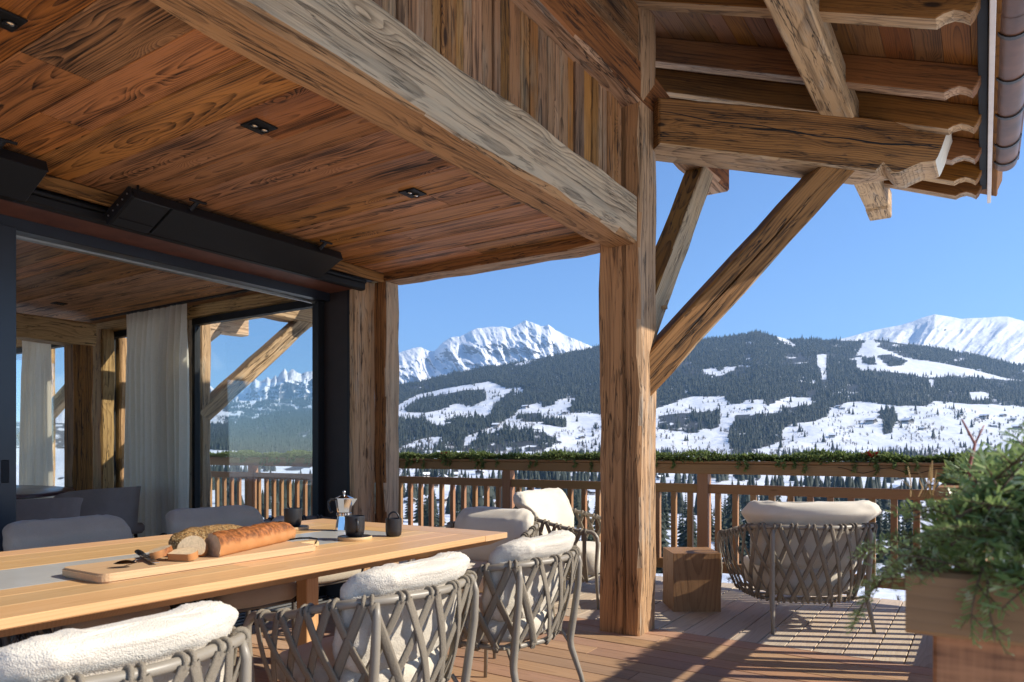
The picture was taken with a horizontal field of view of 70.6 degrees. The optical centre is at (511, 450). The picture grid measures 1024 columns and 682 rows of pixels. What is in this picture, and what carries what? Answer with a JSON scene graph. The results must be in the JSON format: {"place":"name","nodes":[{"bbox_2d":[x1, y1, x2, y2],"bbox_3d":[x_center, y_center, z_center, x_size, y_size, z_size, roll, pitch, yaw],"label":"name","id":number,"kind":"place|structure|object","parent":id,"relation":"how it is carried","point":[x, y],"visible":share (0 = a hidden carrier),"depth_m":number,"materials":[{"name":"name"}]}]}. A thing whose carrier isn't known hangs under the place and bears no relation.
{"place":"outdoors","nodes":[
{"label":"outdoors","id":0,"kind":"place"},
{"bbox_2d":[16,239,260,323],"bbox_3d":[-6.533,-1.489,5.999,8.500,0.102,6.100,0,0,33],"label":"indoor ceiling","id":1,"kind":"structure","parent":0,"point":[86,287],"depth_m":6.36,"materials":[{"name":"brown wood"}]},
{"bbox_2d":[19,341,52,498],"bbox_3d":[-5.735,-0.132,8.714,0.767,2.553,0.112,0,0,33],"label":"curtain","id":2,"kind":"object","parent":1,"relation":"hanging from","point":[35,457],"visible":0.7,"depth_m":8.64,"materials":[{"name":"fabric"}]},
{"bbox_2d":[90,289,251,537],"bbox_3d":[-3.042,-0.147,6.955,3.700,2.584,0.158,0,0,33],"label":"curtain","id":3,"kind":"object","parent":1,"relation":"hanging from","point":[157,443],"visible":0.81,"depth_m":7.23,"materials":[{"name":"fabric"}]},
{"bbox_2d":[56,399,311,423],"bbox_3d":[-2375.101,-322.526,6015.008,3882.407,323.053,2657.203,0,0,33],"label":"wooded ridge","id":4,"kind":"structure","parent":0,"point":[60,418],"depth_m":5491.98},
{"bbox_2d":[217,397,311,422],"bbox_3d":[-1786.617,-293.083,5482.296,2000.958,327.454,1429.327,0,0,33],"label":"ridge forest","id":5,"kind":"object","parent":4,"relation":"on","point":[302,403],"visible":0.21,"depth_m":5603.28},
{"bbox_2d":[210,369,311,400],"bbox_3d":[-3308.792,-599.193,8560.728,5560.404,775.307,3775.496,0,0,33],"label":"needle range","id":6,"kind":"structure","parent":0,"point":[292,384],"depth_m":8123.62,"materials":[{"name":"snow"}]},
{"bbox_2d":[0,0,582,282],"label":"ceiling","id":7,"kind":"structure","parent":0,"point":[113,97],"depth_m":3.31,"materials":[{"name":"brown wood"}]},
{"bbox_2d":[0,8,27,31],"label":"downlight","id":8,"kind":"object","parent":7,"relation":"attached to","point":[11,22],"visible":1,"depth_m":2.33,"materials":[{"name":"metal"}]},
{"bbox_2d":[0,137,48,200],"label":"heater","id":9,"kind":"object","parent":7,"relation":"hanging from","point":[21,176],"visible":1,"depth_m":3.38,"materials":[{"name":"black metal"}]},
{"bbox_2d":[104,185,342,277],"bbox_3d":[-1.660,-1.301,4.413,0.304,0.185,1.486,0,0,33],"label":"heater","id":10,"kind":"object","parent":7,"relation":"hanging from","point":[136,209],"visible":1,"depth_m":4.25,"materials":[{"name":"black metal"}]},
{"bbox_2d":[240,118,277,134],"bbox_3d":[-1.083,-1.383,3.096,0.110,0.016,0.110,0,0,33],"label":"downlight","id":11,"kind":"object","parent":7,"relation":"attached to","point":[259,126],"visible":1,"depth_m":3.09,"materials":[{"name":"metal"}]},
{"bbox_2d":[398,187,426,198],"bbox_3d":[-0.536,-1.383,3.897,0.110,0.016,0.110,0,0,33],"label":"downlight","id":12,"kind":"object","parent":7,"relation":"attached to","point":[413,192],"visible":1,"depth_m":3.88,"materials":[{"name":"metal"}]},
{"bbox_2d":[399,320,590,383],"bbox_3d":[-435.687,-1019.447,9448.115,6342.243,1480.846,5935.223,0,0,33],"label":"snow massif","id":13,"kind":"structure","parent":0,"point":[486,346],"depth_m":9128.05,"materials":[{"name":"snow"}]},
{"bbox_2d":[16,336,1023,601],"bbox_3d":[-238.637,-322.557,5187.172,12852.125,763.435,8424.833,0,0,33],"label":"hillside","id":14,"kind":"structure","parent":0,"point":[946,422],"depth_m":2242.36,"materials":[{"name":"snow"}]},
{"bbox_2d":[413,493,423,522],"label":"spruce tree","id":15,"kind":"object","parent":14,"relation":"on","point":[415,516],"visible":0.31,"depth_m":354.17,"materials":[{"name":"green plant"}]},
{"bbox_2d":[423,501,428,525],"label":"spruce tree","id":16,"kind":"object","parent":14,"relation":"on","point":[427,518],"visible":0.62,"depth_m":303.96,"materials":[{"name":"green plant"}]},
{"bbox_2d":[211,446,938,517],"bbox_3d":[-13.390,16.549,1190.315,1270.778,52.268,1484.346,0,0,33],"label":"valley wood","id":17,"kind":"object","parent":14,"relation":"on","point":[833,481],"visible":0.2,"depth_m":585.93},
{"bbox_2d":[573,489,580,525],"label":"spruce tree","id":18,"kind":"object","parent":14,"relation":"on","point":[577,504],"visible":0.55,"depth_m":332.45,"materials":[{"name":"green plant"}]},
{"bbox_2d":[587,499,592,540],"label":"spruce tree","id":19,"kind":"object","parent":14,"relation":"on","point":[590,537],"visible":0.2,"depth_m":157.83,"materials":[{"name":"green plant"}]},
{"bbox_2d":[210,328,1023,453],"bbox_3d":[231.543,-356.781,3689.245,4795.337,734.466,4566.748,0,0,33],"label":"forest","id":20,"kind":"object","parent":14,"relation":"on","point":[283,425],"visible":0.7,"depth_m":2965.43,"materials":[{"name":"plant"}]},
{"bbox_2d":[656,513,669,573],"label":"spruce tree","id":21,"kind":"object","parent":14,"relation":"on","point":[659,569],"visible":0.18,"depth_m":121.99,"materials":[{"name":"green plant"}]},
{"bbox_2d":[661,492,670,529],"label":"spruce tree","id":22,"kind":"object","parent":14,"relation":"on","point":[666,515],"visible":0.6,"depth_m":310.90,"materials":[{"name":"green plant"}]},
{"bbox_2d":[661,506,670,544],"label":"spruce tree","id":23,"kind":"object","parent":14,"relation":"on","point":[665,531],"visible":0.29,"depth_m":135.77,"materials":[{"name":"green plant"}]},
{"bbox_2d":[677,504,684,546],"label":"spruce tree","id":24,"kind":"object","parent":14,"relation":"on","point":[681,531],"visible":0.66,"depth_m":203.47,"materials":[{"name":"green plant"}]},
{"bbox_2d":[680,516,686,546],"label":"spruce tree","id":25,"kind":"object","parent":14,"relation":"on","point":[685,540],"visible":0.28,"depth_m":176.49,"materials":[{"name":"green plant"}]},
{"bbox_2d":[681,495,686,517],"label":"spruce tree","id":26,"kind":"object","parent":14,"relation":"on","point":[685,509],"visible":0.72,"depth_m":388.77,"materials":[{"name":"green plant"}]},
{"bbox_2d":[680,512,696,546],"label":"spruce tree","id":27,"kind":"object","parent":14,"relation":"on","point":[695,538],"visible":0.18,"depth_m":192.61,"materials":[{"name":"green plant"}]},
{"bbox_2d":[399,407,1023,475],"bbox_3d":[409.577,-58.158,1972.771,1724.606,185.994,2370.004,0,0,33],"label":"bare trees","id":28,"kind":"object","parent":14,"relation":"on","point":[726,430],"visible":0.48,"depth_m":1938.67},
{"bbox_2d":[401,370,1023,455],"bbox_3d":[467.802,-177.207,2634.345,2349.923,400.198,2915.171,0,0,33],"label":"scattered trees","id":29,"kind":"object","parent":14,"relation":"on","point":[799,429],"visible":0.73,"depth_m":2104.49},
{"bbox_2d":[711,502,714,541],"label":"spruce tree","id":30,"kind":"object","parent":14,"relation":"on","point":[712,530],"visible":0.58,"depth_m":243.25,"materials":[{"name":"green plant"}]},
{"bbox_2d":[721,494,730,523],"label":"spruce tree","id":31,"kind":"object","parent":14,"relation":"on","point":[728,505],"visible":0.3,"depth_m":289.68,"materials":[{"name":"green plant"}]},
{"bbox_2d":[722,479,742,561],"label":"spruce tree","id":32,"kind":"object","parent":14,"relation":"on","point":[729,522],"visible":0.16,"depth_m":145.88,"materials":[{"name":"green plant"}]},
{"bbox_2d":[729,507,747,563],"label":"spruce tree","id":33,"kind":"object","parent":14,"relation":"on","point":[740,537],"visible":0.12,"depth_m":142.37,"materials":[{"name":"green plant"}]},
{"bbox_2d":[579,532,911,599],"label":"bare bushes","id":34,"kind":"object","parent":14,"relation":"on","point":[897,597],"visible":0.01,"depth_m":87.85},
{"bbox_2d":[743,495,749,551],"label":"spruce tree","id":35,"kind":"object","parent":14,"relation":"on","point":[747,538],"visible":0.23,"depth_m":179.96,"materials":[{"name":"green plant"}]},
{"bbox_2d":[876,499,883,535],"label":"spruce tree","id":36,"kind":"object","parent":14,"relation":"on","point":[878,517],"visible":0.3,"depth_m":258.43,"materials":[{"name":"green plant"}]},
{"bbox_2d":[876,514,886,562],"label":"spruce tree","id":37,"kind":"object","parent":14,"relation":"on","point":[877,537],"visible":0.45,"depth_m":151.60,"materials":[{"name":"green plant"}]},
{"bbox_2d":[877,504,889,540],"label":"spruce tree","id":38,"kind":"object","parent":14,"relation":"on","point":[885,523],"visible":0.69,"depth_m":245.76,"materials":[{"name":"green plant"}]},
{"bbox_2d":[879,515,904,570],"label":"spruce tree","id":39,"kind":"object","parent":14,"relation":"on","point":[884,556],"visible":0.14,"depth_m":124.66,"materials":[{"name":"green plant"}]},
{"bbox_2d":[899,517,909,556],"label":"spruce tree","id":40,"kind":"object","parent":14,"relation":"on","point":[903,527],"visible":0.3,"depth_m":162.99,"materials":[{"name":"green plant"}]},
{"bbox_2d":[901,418,914,423],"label":"chalet","id":41,"kind":"object","parent":14,"relation":"on","point":[907,420],"visible":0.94,"depth_m":2204.31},
{"bbox_2d":[906,506,912,552],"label":"spruce tree","id":42,"kind":"object","parent":14,"relation":"on","point":[910,525],"visible":0.17,"depth_m":169.49,"materials":[{"name":"green plant"}]},
{"bbox_2d":[16,123,1023,421],"label":"sky","id":43,"kind":"structure","parent":0,"point":[845,273],"materials":[{"name":"blue"}]},
{"bbox_2d":[223,559,932,681],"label":"deck","id":44,"kind":"structure","parent":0,"point":[734,640],"depth_m":4.23,"materials":[{"name":"brown wood"}]},
{"bbox_2d":[51,349,55,485],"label":"post","id":45,"kind":"object","parent":44,"relation":"on","point":[53,394],"visible":0.09,"depth_m":10.13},
{"bbox_2d":[16,385,64,440],"bbox_3d":[-6.098,-0.740,9.865,2.030,0.181,0.159,-38,-13,17],"label":"brace","id":46,"kind":"object","parent":45,"relation":"attached to","point":[58,402],"visible":0.17,"depth_m":9.83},
{"bbox_2d":[0,514,192,646],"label":"dining chair","id":47,"kind":"object","parent":44,"relation":"on","point":[27,534],"visible":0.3,"depth_m":3.29,"materials":[{"name":"grey fabric"}]},
{"bbox_2d":[116,338,126,487],"bbox_3d":[-4.497,-0.060,8.276,0.229,2.440,0.108,0,0,33],"label":"post","id":48,"kind":"object","parent":44,"relation":"on","point":[121,349],"visible":0.34,"depth_m":8.20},
{"bbox_2d":[211,330,221,341],"bbox_3d":[-4.147,-1.105,8.829,0.161,0.161,1.582,0,38,33],"label":"brace","id":49,"kind":"object","parent":48,"relation":"attached to","point":[215,334],"visible":0.11,"depth_m":9.22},
{"bbox_2d":[210,320,248,336],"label":"beam","id":50,"kind":"structure","parent":49,"relation":"on","point":[238,328],"depth_m":9.45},
{"bbox_2d":[0,601,251,681],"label":"dining chair","id":51,"kind":"object","parent":44,"relation":"on","point":[202,641],"visible":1,"depth_m":1.53,"materials":[{"name":"beige fabric"}]},
{"bbox_2d":[0,174,373,647],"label":"sliding door","id":52,"kind":"structure","parent":44,"relation":"on","point":[41,216],"depth_m":4.67,"materials":[{"name":"black metal"}]},
{"bbox_2d":[200,324,210,507],"bbox_3d":[-3.205,-0.170,7.491,0.130,2.660,0.131,0,0,33],"label":"post","id":53,"kind":"object","parent":44,"relation":"on","point":[205,375],"visible":0.38,"depth_m":7.45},
{"bbox_2d":[200,321,311,419],"bbox_3d":[-2.859,-0.949,8.055,0.178,0.179,1.857,0,41,33],"label":"brace","id":54,"kind":"object","parent":53,"relation":"attached to","point":[244,375],"visible":0.91,"depth_m":7.96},
{"bbox_2d":[260,308,311,326],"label":"beam","id":55,"kind":"structure","parent":53,"relation":"on","point":[304,315],"depth_m":8.40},
{"bbox_2d":[160,505,296,618],"bbox_3d":[-1.533,0.740,3.954,0.651,0.845,0.683,0,0,37],"label":"dining chair","id":56,"kind":"object","parent":44,"relation":"on","point":[181,519],"visible":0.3,"depth_m":3.89,"materials":[{"name":"grey fabric"}]},
{"bbox_2d":[0,519,506,680],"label":"dining table","id":57,"kind":"object","parent":44,"relation":"on","point":[39,590],"visible":0.63,"depth_m":2.53,"materials":[{"name":"brown wood"}]},
{"bbox_2d":[62,537,318,583],"bbox_3d":[-1.100,0.388,2.677,0.270,0.043,0.960,0,0,33],"label":"cutting board","id":58,"kind":"object","parent":57,"relation":"on","point":[105,572],"visible":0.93,"depth_m":2.44,"materials":[{"name":"brown wood"}]},
{"bbox_2d":[114,556,149,563],"bbox_3d":[-1.231,0.362,2.400,0.056,0.014,0.183,0,0,21],"label":"knife","id":59,"kind":"object","parent":58,"relation":"on","point":[125,561],"visible":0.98,"depth_m":2.33,"materials":[{"name":"metal"}]},
{"bbox_2d":[134,549,158,562],"bbox_3d":[-1.270,0.368,2.509,0.024,0.017,0.296,0,0,-38],"label":"bread knife","id":60,"kind":"object","parent":58,"relation":"on","point":[141,553],"visible":0.96,"depth_m":2.53,"materials":[{"name":"metal"}]},
{"bbox_2d":[149,545,172,558],"bbox_3d":[-1.213,0.351,2.500,0.076,0.043,0.100,0,0,-27],"label":"bread slice","id":61,"kind":"object","parent":58,"relation":"on","point":[159,552],"visible":0.94,"depth_m":2.46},
{"bbox_2d":[168,548,197,560],"bbox_3d":[-1.131,0.359,2.498,0.100,0.036,0.075,0,0,11],"label":"bread slice","id":62,"kind":"object","parent":58,"relation":"on","point":[185,554],"visible":1,"depth_m":2.47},
{"bbox_2d":[177,536,207,556],"bbox_3d":[-1.139,0.343,2.582,0.100,0.075,0.055,0,0,-5],"label":"bread slice","id":63,"kind":"object","parent":58,"relation":"on","point":[199,544],"visible":0.66,"depth_m":2.57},
{"bbox_2d":[205,521,295,556],"bbox_3d":[-1.022,0.337,2.857,0.124,0.085,0.597,0,0,13],"label":"baguette","id":64,"kind":"object","parent":58,"relation":"on","point":[230,541],"visible":0.96,"depth_m":2.75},
{"bbox_2d":[168,524,242,549],"bbox_3d":[-1.210,0.339,2.904,0.171,0.080,0.360,0,0,27],"label":"seeded loaf","id":65,"kind":"object","parent":57,"relation":"on","point":[202,532],"visible":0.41,"depth_m":2.80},
{"bbox_2d":[264,516,283,522],"bbox_3d":[-1.321,0.435,4.296,0.391,0.079,0.101,0,0,33],"label":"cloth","id":66,"kind":"object","parent":57,"relation":"on","point":[278,519],"visible":0.27,"depth_m":4.33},
{"bbox_2d":[293,525,308,530],"bbox_3d":[-1.134,0.401,3.750,0.156,0.018,0.156,0,0,33],"label":"coaster","id":67,"kind":"object","parent":57,"relation":"on","point":[301,527],"visible":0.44,"depth_m":3.72,"materials":[{"name":"brown wood"}]},
{"bbox_2d":[284,507,301,525],"bbox_3d":[-1.133,0.346,3.761,0.092,0.092,0.111,0,0,33],"label":"mug","id":68,"kind":"object","parent":67,"relation":"on","point":[292,516],"visible":0.87,"depth_m":3.72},
{"bbox_2d":[327,490,356,530],"bbox_3d":[-0.868,0.307,3.699,0.090,0.206,0.138,0,0,62],"label":"moka pot","id":69,"kind":"object","parent":57,"relation":"on","point":[344,503],"visible":0.89,"depth_m":3.67,"materials":[{"name":"metal"}]},
{"bbox_2d":[337,534,371,541],"bbox_3d":[-0.722,0.401,3.320,0.156,0.018,0.156,0,0,33],"label":"coaster","id":70,"kind":"object","parent":57,"relation":"on","point":[363,537],"visible":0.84,"depth_m":3.27,"materials":[{"name":"brown wood"}]},
{"bbox_2d":[345,515,364,536],"bbox_3d":[-0.715,0.346,3.316,0.108,0.092,0.092,0,0,33],"label":"mug","id":71,"kind":"object","parent":70,"relation":"on","point":[354,525],"visible":1,"depth_m":3.28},
{"bbox_2d":[385,511,401,536],"bbox_3d":[-0.565,0.350,3.451,0.077,0.120,0.077,0,0,33],"label":"creamer","id":72,"kind":"object","parent":57,"relation":"on","point":[393,527],"visible":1,"depth_m":3.42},
{"bbox_2d":[243,515,374,630],"bbox_3d":[-1.323,0.801,4.641,0.651,0.722,0.683,0,0,39],"label":"dining chair","id":73,"kind":"object","parent":44,"relation":"on","point":[342,577],"visible":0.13,"depth_m":4.52,"materials":[{"name":"grey fabric"}]},
{"bbox_2d":[243,551,478,681],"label":"dining chair","id":74,"kind":"object","parent":44,"relation":"on","point":[395,622],"visible":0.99,"depth_m":2.34,"materials":[{"name":"beige fabric"}]},
{"bbox_2d":[349,282,374,570],"bbox_3d":[-1.170,-0.078,5.657,0.058,2.476,0.234,0,0,33],"label":"post","id":75,"kind":"object","parent":44,"relation":"on","point":[362,428],"visible":0.69,"depth_m":5.62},
{"bbox_2d":[374,281,398,566],"bbox_3d":[-1.003,-0.084,5.773,0.140,2.487,0.178,0,0,33],"label":"post","id":76,"kind":"object","parent":44,"relation":"on","point":[386,364],"visible":0.74,"depth_m":5.71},
{"bbox_2d":[407,506,538,658],"bbox_3d":[-0.195,0.763,4.458,0.683,0.798,0.651,0,0,31],"label":"dining chair","id":77,"kind":"object","parent":44,"relation":"on","point":[514,524],"visible":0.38,"depth_m":4.51,"materials":[{"name":"beige fabric"}]},
{"bbox_2d":[458,530,584,681],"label":"dining chair","id":78,"kind":"object","parent":44,"relation":"on","point":[524,584],"visible":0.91,"depth_m":3.02,"materials":[{"name":"beige fabric"}]},
{"bbox_2d":[513,488,600,609],"bbox_3d":[0.426,0.742,5.829,0.865,0.841,0.932,0,0,25],"label":"lounge chair","id":79,"kind":"object","parent":44,"relation":"on","point":[551,509],"visible":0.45,"depth_m":5.71,"materials":[{"name":"beige fabric"}]},
{"bbox_2d":[210,457,944,589],"bbox_3d":[-0.507,0.673,7.677,9.395,1.167,0.160,0,0,33],"label":"railing","id":80,"kind":"object","parent":44,"relation":"on","point":[703,488],"visible":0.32,"depth_m":6.47,"materials":[{"name":"wood"}]},
{"bbox_2d":[210,447,964,476],"bbox_3d":[-0.501,0.093,7.671,9.419,0.268,0.308,0,0,33],"label":"garland","id":81,"kind":"object","parent":80,"relation":"on","point":[818,456],"visible":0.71,"depth_m":6.30,"materials":[{"name":"green plant"}]},
{"bbox_2d":[599,7,655,635],"bbox_3d":[0.751,-0.820,4.688,0.299,4.000,0.283,0,0,33],"label":"post","id":82,"kind":"object","parent":44,"relation":"on","point":[627,310],"visible":0.81,"depth_m":4.57,"materials":[{"name":"wood"}]},
{"bbox_2d":[149,0,636,247],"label":"beam","id":83,"kind":"structure","parent":82,"relation":"attached to","point":[374,62],"depth_m":2.81,"materials":[{"name":"wood"}]},
{"bbox_2d":[372,0,637,184],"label":"gable wall","id":84,"kind":"structure","parent":83,"relation":"on","point":[509,51],"depth_m":3.65,"materials":[{"name":"wood"}]},
{"bbox_2d":[383,237,599,284],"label":"beam","id":85,"kind":"structure","parent":82,"relation":"attached to","point":[561,250],"depth_m":5.14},
{"bbox_2d":[510,0,728,194],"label":"beam","id":86,"kind":"structure","parent":82,"relation":"attached to","point":[585,37],"depth_m":4.05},
{"bbox_2d":[655,166,712,335],"bbox_3d":[1.174,-1.510,5.217,0.148,1.903,0.207,0,-40,33],"label":"brace","id":87,"kind":"object","parent":82,"relation":"attached to","point":[673,242],"visible":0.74,"depth_m":5.17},
{"bbox_2d":[649,167,854,395],"bbox_3d":[1.524,-1.197,4.850,0.211,2.154,0.203,44,-8,-9],"label":"brace","id":88,"kind":"object","parent":82,"relation":"attached to","point":[708,305],"visible":0.88,"depth_m":4.76,"materials":[{"name":"wood"}]},
{"bbox_2d":[653,97,951,188],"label":"beam","id":89,"kind":"structure","parent":82,"relation":"attached to","point":[780,142],"depth_m":4.82,"materials":[{"name":"wood"}]},
{"bbox_2d":[764,0,891,220],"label":"beam","id":90,"kind":"structure","parent":89,"relation":"on","point":[806,32],"depth_m":4.25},
{"bbox_2d":[634,0,1002,202],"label":"roof overhang","id":91,"kind":"object","parent":82,"relation":"on","point":[930,66],"visible":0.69,"depth_m":4.71,"materials":[{"name":"wood"}]},
{"bbox_2d":[993,0,1023,171],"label":"roof tiles","id":92,"kind":"object","parent":91,"relation":"attached to","point":[1009,116],"visible":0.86,"depth_m":4.31,"materials":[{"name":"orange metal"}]},
{"bbox_2d":[663,547,720,611],"bbox_3d":[1.328,0.950,5.362,0.344,0.420,0.344,0,0,-1],"label":"side table","id":93,"kind":"object","parent":44,"relation":"on","point":[691,579],"visible":1,"depth_m":5.19,"materials":[{"name":"brown wood"}]},
{"bbox_2d":[716,500,881,633],"bbox_3d":[1.962,0.742,4.924,0.932,0.841,0.865,0,0,-2],"label":"lounge chair","id":94,"kind":"object","parent":44,"relation":"on","point":[804,549],"visible":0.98,"depth_m":4.63,"materials":[{"name":"beige fabric"}]},
{"bbox_2d":[905,538,1023,681],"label":"planter","id":95,"kind":"object","parent":44,"relation":"on","point":[933,609],"visible":0.55,"depth_m":0.97,"materials":[{"name":"wood"}]},
{"bbox_2d":[844,421,1023,655],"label":"fir bouquet","id":96,"kind":"object","parent":95,"relation":"on","point":[986,513],"visible":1,"depth_m":0.99,"materials":[{"name":"plant"}]},
{"bbox_2d":[899,461,938,497],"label":"dry grass","id":97,"kind":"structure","parent":96,"relation":"on","point":[929,486],"depth_m":1.23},
{"bbox_2d":[961,419,984,486],"bbox_3d":[0.725,0.015,1.137,0.032,0.132,0.064,0,0,33],"label":"red twig","id":98,"kind":"object","parent":96,"relation":"on","point":[974,442],"visible":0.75,"depth_m":1.15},
{"bbox_2d":[935,483,993,567],"bbox_3d":[2.184,0.673,3.381,0.160,1.167,4.150,0,0,33],"label":"railing","id":99,"kind":"object","parent":44,"relation":"on","point":[940,488],"visible":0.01,"depth_m":1.77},
{"bbox_2d":[936,448,999,485],"bbox_3d":[2.231,0.050,3.455,0.243,0.150,3.882,0,0,33],"label":"garland","id":100,"kind":"object","parent":99,"relation":"attached to","point":[962,458],"visible":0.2,"depth_m":1.93,"materials":[{"name":"green plant"}]},
{"bbox_2d":[841,314,1023,364],"bbox_3d":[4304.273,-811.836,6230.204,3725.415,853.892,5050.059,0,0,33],"label":"mountain","id":101,"kind":"structure","parent":0,"point":[998,337],"depth_m":6208.42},
{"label":"floor","id":102,"kind":"structure","parent":0,"visible":0},
{"bbox_2d":[16,485,74,498],"bbox_3d":[-5.280,0.767,6.912,2.500,0.785,1.700,0,0,33],"label":"indoor table","id":103,"kind":"object","parent":102,"relation":"on","point":[30,491],"visible":0.71,"depth_m":6.69,"materials":[{"name":"paint"}]},
{"bbox_2d":[16,497,82,520],"bbox_3d":[-3.687,0.751,5.210,1.043,0.822,0.630,0,0,-42],"label":"armchair","id":104,"kind":"object","parent":102,"relation":"on","point":[43,508],"visible":0.35,"depth_m":5.18,"materials":[{"name":"grey fabric"}]},
{"bbox_2d":[64,344,92,490],"bbox_3d":[-4.590,0.025,7.657,0.231,2.270,0.210,0,0,33],"label":"post","id":105,"kind":"object","parent":102,"relation":"on","point":[78,422],"visible":0.63,"depth_m":7.58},
{"bbox_2d":[16,313,95,345],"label":"beam","id":106,"kind":"structure","parent":105,"relation":"on","point":[44,330],"depth_m":7.35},
{"bbox_2d":[53,486,144,537],"bbox_3d":[-3.863,0.751,6.769,0.630,0.822,0.790,0,0,13],"label":"armchair","id":107,"kind":"object","parent":102,"relation":"on","point":[122,503],"visible":0.52,"depth_m":6.58,"materials":[{"name":"grey fabric"}]},
{"bbox_2d":[92,329,114,488],"bbox_3d":[-4.573,-0.083,8.027,0.349,2.486,0.152,0,0,33],"label":"post","id":108,"kind":"object","parent":102,"relation":"on","point":[103,404],"visible":0.58,"depth_m":7.93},
{"bbox_2d":[16,281,376,347],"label":"beam","id":109,"kind":"structure","parent":108,"relation":"on","point":[253,301],"depth_m":6.93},
{"bbox_2d":[16,344,63,354],"bbox_3d":[-6.496,-0.083,9.457,3.980,2.486,0.070,0,0,33],"label":"window","id":110,"kind":"structure","parent":109,"relation":"attached to","point":[18,350],"depth_m":9.12,"materials":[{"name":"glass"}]},
{"bbox_2d":[114,330,126,487],"bbox_3d":[-4.001,-0.083,7.827,1.540,2.486,0.070,0,0,33],"label":"window","id":111,"kind":"structure","parent":102,"relation":"on","point":[120,334],"depth_m":8.17,"materials":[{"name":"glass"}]},
{"bbox_2d":[187,320,191,507],"bbox_3d":[-3.284,-0.080,7.352,0.096,2.480,0.131,0,0,33],"label":"post","id":112,"kind":"object","parent":102,"relation":"on","point":[189,329],"visible":0.15,"depth_m":7.32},
{"bbox_2d":[192,301,311,507],"bbox_3d":[-2.398,-0.083,6.780,1.930,2.486,0.070,0,0,33],"label":"window","id":113,"kind":"structure","parent":102,"relation":"on","point":[197,323],"depth_m":7.26,"materials":[{"name":"black metal"}]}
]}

